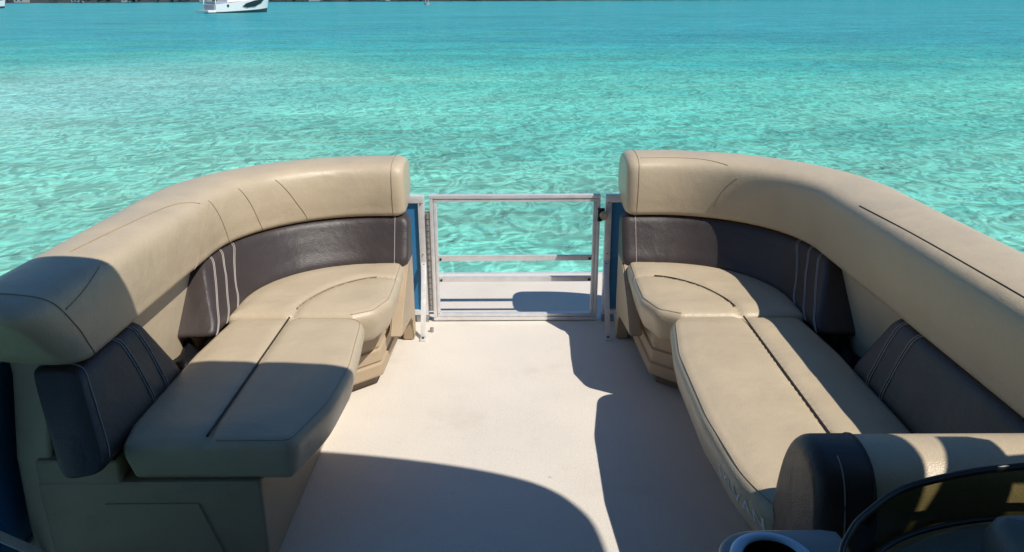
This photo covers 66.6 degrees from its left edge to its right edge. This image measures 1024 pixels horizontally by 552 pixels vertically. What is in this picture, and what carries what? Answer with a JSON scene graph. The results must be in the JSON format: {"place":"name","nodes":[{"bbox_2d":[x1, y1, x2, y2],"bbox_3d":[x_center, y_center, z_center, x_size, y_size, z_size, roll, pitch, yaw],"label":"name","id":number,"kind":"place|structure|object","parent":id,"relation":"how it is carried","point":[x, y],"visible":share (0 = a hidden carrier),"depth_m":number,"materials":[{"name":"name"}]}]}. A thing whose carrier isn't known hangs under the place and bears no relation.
{"place":"outdoors","nodes":[
{"label":"outdoors","id":0,"kind":"place"},
{"bbox_2d":[5,0,633,2],"bbox_3d":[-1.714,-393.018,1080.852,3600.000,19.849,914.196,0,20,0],"label":"shore","id":1,"kind":"structure","parent":0,"point":[93,1],"depth_m":676.54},
{"bbox_2d":[14,0,29,2],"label":"shore house","id":2,"kind":"structure","parent":1,"relation":"on","point":[21,1],"depth_m":665.55,"materials":[{"name":"white"}]},
{"bbox_2d":[0,0,421,1],"bbox_3d":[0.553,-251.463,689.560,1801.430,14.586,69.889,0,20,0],"label":"wood","id":3,"kind":"object","parent":1,"relation":"on","point":[169,0],"visible":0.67,"depth_m":665.45,"materials":[{"name":"green plant"}]},
{"bbox_2d":[0,0,1023,275],"bbox_3d":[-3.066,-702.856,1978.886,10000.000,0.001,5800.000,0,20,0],"label":"water","id":4,"kind":"structure","parent":0,"point":[106,110],"depth_m":16.76,"materials":[{"name":"teal liquid"}]},
{"bbox_2d":[0,0,4,7],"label":"motor yacht","id":5,"kind":"object","parent":4,"relation":"on","point":[2,3],"visible":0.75,"depth_m":223.84,"materials":[{"name":"paint"}]},
{"bbox_2d":[196,0,267,12],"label":"motor yacht","id":6,"kind":"object","parent":4,"relation":"on","point":[234,6],"visible":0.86,"depth_m":128.19,"materials":[{"name":"paint"}]},
{"bbox_2d":[279,272,749,551],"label":"deck","id":7,"kind":"structure","parent":4,"relation":"on","point":[514,436],"depth_m":2.75,"materials":[{"name":"plastic"}]},
{"bbox_2d":[0,361,44,551],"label":"fence section","id":8,"kind":"object","parent":7,"relation":"on","point":[16,534],"visible":0.02,"depth_m":2.12,"materials":[{"name":"metal"}]},
{"bbox_2d":[0,155,415,551],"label":"bow lounge","id":9,"kind":"object","parent":7,"relation":"on","point":[195,362],"visible":1,"depth_m":2.28,"materials":[{"name":"beige leather"}]},
{"bbox_2d":[405,194,433,341],"bbox_3d":[-0.873,-0.038,3.640,0.995,0.635,0.275,0,20,0],"label":"fence section","id":10,"kind":"object","parent":7,"relation":"on","point":[415,209],"visible":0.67,"depth_m":3.70,"materials":[{"name":"metal"}]},
{"bbox_2d":[424,193,607,319],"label":"gate","id":11,"kind":"structure","parent":10,"relation":"attached to","point":[433,259],"depth_m":3.74,"materials":[{"name":"metal"}]},
{"bbox_2d":[601,194,624,340],"bbox_3d":[0.916,-0.045,3.640,0.967,0.635,0.275,0,20,0],"label":"fence section","id":12,"kind":"object","parent":7,"relation":"on","point":[614,209],"visible":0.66,"depth_m":3.71,"materials":[{"name":"metal"}]},
{"bbox_2d":[615,150,1023,551],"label":"bow lounge","id":13,"kind":"object","parent":7,"relation":"on","point":[838,352],"visible":0.97,"depth_m":2.35,"materials":[{"name":"beige leather"}]},
{"bbox_2d":[719,462,1023,551],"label":"helm console","id":14,"kind":"object","parent":7,"relation":"on","point":[994,494],"visible":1,"depth_m":1.37,"materials":[{"name":"plastic"}]}
]}

